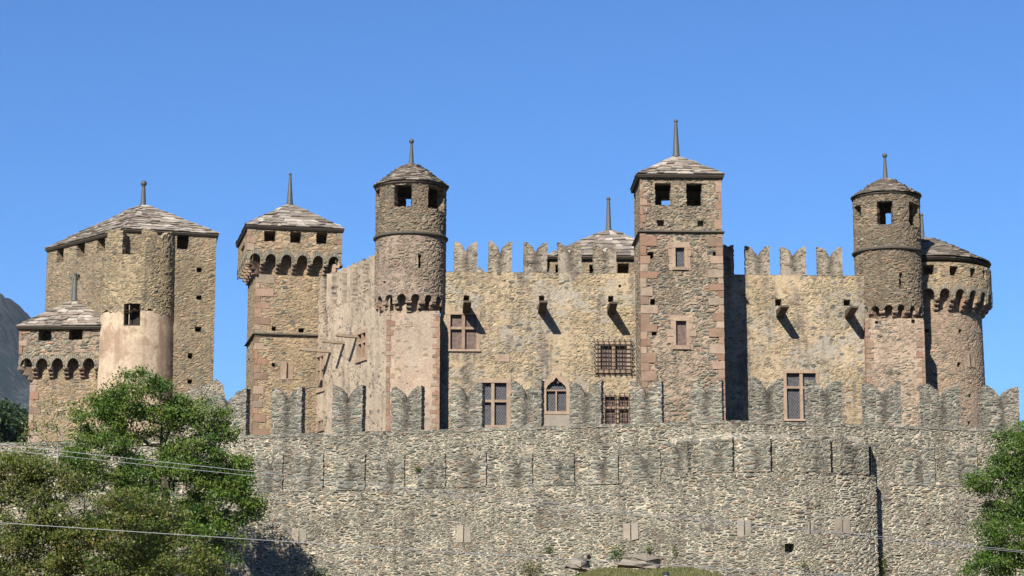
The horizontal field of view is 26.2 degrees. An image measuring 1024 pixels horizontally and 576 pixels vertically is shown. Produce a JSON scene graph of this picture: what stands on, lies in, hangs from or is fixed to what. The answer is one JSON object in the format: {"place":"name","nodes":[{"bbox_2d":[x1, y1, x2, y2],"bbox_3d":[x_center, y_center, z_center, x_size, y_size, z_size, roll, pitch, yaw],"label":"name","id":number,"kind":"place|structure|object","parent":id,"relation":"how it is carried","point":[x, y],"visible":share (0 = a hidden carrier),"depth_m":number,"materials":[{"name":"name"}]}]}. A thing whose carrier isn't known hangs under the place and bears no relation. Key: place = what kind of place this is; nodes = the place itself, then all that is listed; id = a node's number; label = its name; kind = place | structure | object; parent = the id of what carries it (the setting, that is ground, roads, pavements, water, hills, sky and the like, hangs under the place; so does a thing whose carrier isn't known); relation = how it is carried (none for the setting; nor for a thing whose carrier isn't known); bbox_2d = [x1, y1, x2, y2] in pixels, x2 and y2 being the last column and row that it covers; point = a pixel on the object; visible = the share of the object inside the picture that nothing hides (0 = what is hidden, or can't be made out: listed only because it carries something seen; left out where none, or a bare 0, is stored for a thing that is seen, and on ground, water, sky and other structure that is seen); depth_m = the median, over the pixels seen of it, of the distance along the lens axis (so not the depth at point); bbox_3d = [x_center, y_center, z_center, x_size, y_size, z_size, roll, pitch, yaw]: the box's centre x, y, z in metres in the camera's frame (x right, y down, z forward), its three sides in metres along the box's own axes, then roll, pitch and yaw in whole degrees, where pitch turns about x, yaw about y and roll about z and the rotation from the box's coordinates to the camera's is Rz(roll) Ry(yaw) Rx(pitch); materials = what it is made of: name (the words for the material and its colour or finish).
{"place":"outdoors","nodes":[
{"label":"outdoors","id":0,"kind":"place"},
{"bbox_2d":[0,403,21,442],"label":"tree","id":1,"kind":"object","parent":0,"point":[5,416],"visible":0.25,"depth_m":180.87,"materials":[{"name":"green plant"}]},
{"bbox_2d":[0,397,28,442],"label":"tree","id":2,"kind":"object","parent":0,"point":[22,416],"visible":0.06,"depth_m":184.83,"materials":[{"name":"green plant"}]},
{"bbox_2d":[0,293,30,413],"bbox_3d":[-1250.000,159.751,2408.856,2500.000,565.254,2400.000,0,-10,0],"label":"mountain","id":3,"kind":"structure","parent":0,"point":[15,384],"depth_m":2333.55,"materials":[{"name":"grey stone"}]},
{"bbox_2d":[15,273,101,441],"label":"corbelled tower","id":4,"kind":"structure","parent":0,"point":[59,352],"depth_m":134.76,"materials":[{"name":"stone"}]},
{"bbox_2d":[44,180,219,395],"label":"great tower","id":5,"kind":"structure","parent":0,"point":[82,254],"depth_m":136.26,"materials":[{"name":"stone"}]},
{"bbox_2d":[95,228,177,438],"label":"stair turret","id":6,"kind":"object","parent":5,"relation":"attached to","point":[133,333],"visible":0.58,"depth_m":133.92,"materials":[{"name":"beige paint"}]},
{"bbox_2d":[124,304,140,325],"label":"window","id":7,"kind":"structure","parent":6,"relation":"in","point":[132,319],"depth_m":133.81,"materials":[{"name":"black glass"}]},
{"bbox_2d":[235,173,344,434],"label":"square tower","id":8,"kind":"structure","parent":0,"point":[289,254],"depth_m":133.43,"materials":[{"name":"stone"}]},
{"bbox_2d":[298,254,389,432],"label":"side wall","id":9,"kind":"structure","parent":0,"point":[350,350],"depth_m":128.84,"materials":[{"name":"beige stone"}]},
{"bbox_2d":[315,353,324,392],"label":"window","id":10,"kind":"structure","parent":9,"relation":"in","point":[320,355],"depth_m":132.64,"materials":[{"name":"beige stone"}]},
{"bbox_2d":[316,418,323,431],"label":"window","id":11,"kind":"structure","parent":9,"relation":"in","point":[320,422],"depth_m":131.95,"materials":[{"name":"beige stone"}]},
{"bbox_2d":[355,328,367,363],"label":"window","id":12,"kind":"structure","parent":9,"relation":"in","point":[361,343],"depth_m":127.28,"materials":[{"name":"beige stone"}]},
{"bbox_2d":[373,139,448,430],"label":"round turret","id":13,"kind":"object","parent":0,"point":[411,241],"visible":0.81,"depth_m":124.24,"materials":[{"name":"beige stone"}]},
{"bbox_2d":[0,522,848,575],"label":"overhead wire","id":14,"kind":"object","parent":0,"point":[428,550],"visible":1,"depth_m":41.76,"materials":[{"name":"metal"}]},
{"bbox_2d":[0,444,1021,550],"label":"overhead wire","id":15,"kind":"object","parent":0,"point":[505,498],"visible":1,"depth_m":41.94,"materials":[{"name":"metal"}]},
{"bbox_2d":[0,449,1023,552],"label":"overhead wire","id":16,"kind":"object","parent":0,"point":[514,502],"visible":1,"depth_m":41.92,"materials":[{"name":"metal"}]},
{"bbox_2d":[0,0,1023,427],"label":"sky","id":17,"kind":"structure","parent":0,"point":[533,114],"materials":[{"name":"blue"}]},
{"bbox_2d":[547,197,633,272],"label":"tower","id":18,"kind":"structure","parent":0,"point":[606,239],"depth_m":139.65,"materials":[{"name":"stone"}]},
{"bbox_2d":[572,566,723,575],"bbox_3d":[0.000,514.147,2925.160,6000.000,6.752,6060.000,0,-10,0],"label":"ground","id":19,"kind":"structure","parent":0,"point":[649,574],"depth_m":100.53,"materials":[{"name":"green plant"}]},
{"bbox_2d":[11,396,87,549],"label":"tree","id":20,"kind":"object","parent":19,"relation":"on","point":[53,426],"visible":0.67,"depth_m":96.18,"materials":[{"name":"green plant"}]},
{"bbox_2d":[0,443,231,575],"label":"tree","id":21,"kind":"object","parent":19,"relation":"on","point":[60,560],"visible":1,"depth_m":83.16,"materials":[{"name":"green plant"}]},
{"bbox_2d":[50,364,270,575],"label":"tree","id":22,"kind":"object","parent":19,"relation":"on","point":[112,405],"visible":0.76,"depth_m":104.16,"materials":[{"name":"green plant"}]},
{"bbox_2d":[0,377,1023,575],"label":"curtain wall","id":23,"kind":"structure","parent":19,"relation":"on","point":[588,457],"depth_m":109.94,"materials":[{"name":"stone"}]},
{"bbox_2d":[163,379,225,436],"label":"ruined gable","id":24,"kind":"structure","parent":23,"relation":"on","point":[216,385],"depth_m":120.18,"materials":[{"name":"beige stone"}]},
{"bbox_2d":[292,562,334,575],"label":"wall plant","id":25,"kind":"object","parent":23,"relation":"attached to","point":[312,572],"depth_m":111.45,"materials":[{"name":"green plant"}]},
{"bbox_2d":[412,465,424,471],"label":"wall plant","id":26,"kind":"object","parent":23,"relation":"attached to","point":[416,469],"depth_m":110.89,"materials":[{"name":"green plant"}]},
{"bbox_2d":[516,556,550,575],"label":"wall plant","id":27,"kind":"object","parent":23,"relation":"attached to","point":[534,571],"depth_m":108.45,"materials":[{"name":"green plant"}]},
{"bbox_2d":[608,542,622,560],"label":"wall plant","id":28,"kind":"object","parent":23,"relation":"attached to","point":[616,553],"depth_m":107.46,"materials":[{"name":"green plant"}]},
{"bbox_2d":[878,545,895,575],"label":"wall plant","id":29,"kind":"object","parent":23,"relation":"attached to","point":[883,563],"depth_m":107.78,"materials":[{"name":"green plant"}]},
{"bbox_2d":[563,554,589,571],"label":"rock","id":30,"kind":"object","parent":19,"relation":"on","point":[579,564],"visible":0.93,"depth_m":103.61,"materials":[{"name":"grey stone"}]},
{"bbox_2d":[581,553,590,561],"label":"rock","id":31,"kind":"object","parent":30,"relation":"on","point":[587,556],"visible":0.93,"depth_m":103.76,"materials":[{"name":"grey stone"}]},
{"bbox_2d":[617,554,661,568],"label":"rock","id":32,"kind":"object","parent":19,"relation":"on","point":[647,560],"visible":0.92,"depth_m":103.44,"materials":[{"name":"grey stone"}]},
{"bbox_2d":[665,433,878,575],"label":"bastion","id":33,"kind":"object","parent":19,"relation":"on","point":[824,483],"visible":0.99,"depth_m":105.96,"materials":[{"name":"stone"}]},
{"bbox_2d":[797,560,815,568],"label":"wall plant","id":34,"kind":"object","parent":33,"relation":"attached to","point":[806,563],"depth_m":104.77,"materials":[{"name":"green plant"}]},
{"bbox_2d":[955,417,1023,575],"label":"tree","id":35,"kind":"object","parent":19,"relation":"on","point":[1005,562],"visible":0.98,"depth_m":98.33,"materials":[{"name":"green plant"}]},
{"bbox_2d":[440,240,870,428],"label":"castle facade","id":36,"kind":"structure","parent":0,"point":[793,325],"depth_m":125.59,"materials":[{"name":"beige stone"}]},
{"bbox_2d":[446,311,480,351],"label":"window","id":37,"kind":"structure","parent":36,"relation":"in","point":[463,329],"depth_m":125.09,"materials":[{"name":"beige stone"}]},
{"bbox_2d":[475,378,510,427],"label":"window","id":38,"kind":"structure","parent":36,"relation":"in","point":[497,391],"depth_m":124.51,"materials":[{"name":"beige stone"}]},
{"bbox_2d":[544,375,569,413],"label":"window","id":39,"kind":"structure","parent":36,"relation":"in","point":[556,389],"depth_m":124.76,"materials":[{"name":"beige stone"}]},
{"bbox_2d":[594,339,633,373],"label":"window","id":40,"kind":"structure","parent":36,"relation":"in","point":[613,357],"depth_m":125.22,"materials":[{"name":"beige stone"}]},
{"bbox_2d":[603,393,630,423],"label":"window","id":41,"kind":"structure","parent":36,"relation":"in","point":[616,407],"depth_m":124.79,"materials":[{"name":"beige stone"}]},
{"bbox_2d":[630,119,725,422],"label":"square tower","id":42,"kind":"structure","parent":36,"relation":"on","point":[677,243],"depth_m":122.49,"materials":[{"name":"beige stone"}]},
{"bbox_2d":[668,242,690,270],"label":"window","id":43,"kind":"structure","parent":42,"relation":"in","point":[680,252],"depth_m":122.70,"materials":[{"name":"beige stone"}]},
{"bbox_2d":[667,315,695,349],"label":"window","id":44,"kind":"structure","parent":42,"relation":"in","point":[681,329],"depth_m":121.96,"materials":[{"name":"beige stone"}]},
{"bbox_2d":[783,370,818,420],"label":"window","id":45,"kind":"structure","parent":36,"relation":"in","point":[794,388],"depth_m":125.55,"materials":[{"name":"beige stone"}]},
{"bbox_2d":[850,153,925,425],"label":"round turret","id":46,"kind":"object","parent":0,"point":[888,262],"visible":0.69,"depth_m":126.19,"materials":[{"name":"beige stone"}]},
{"bbox_2d":[920,213,992,427],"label":"round tower","id":47,"kind":"structure","parent":0,"point":[957,294],"depth_m":128.72,"materials":[{"name":"stone"}]}
]}

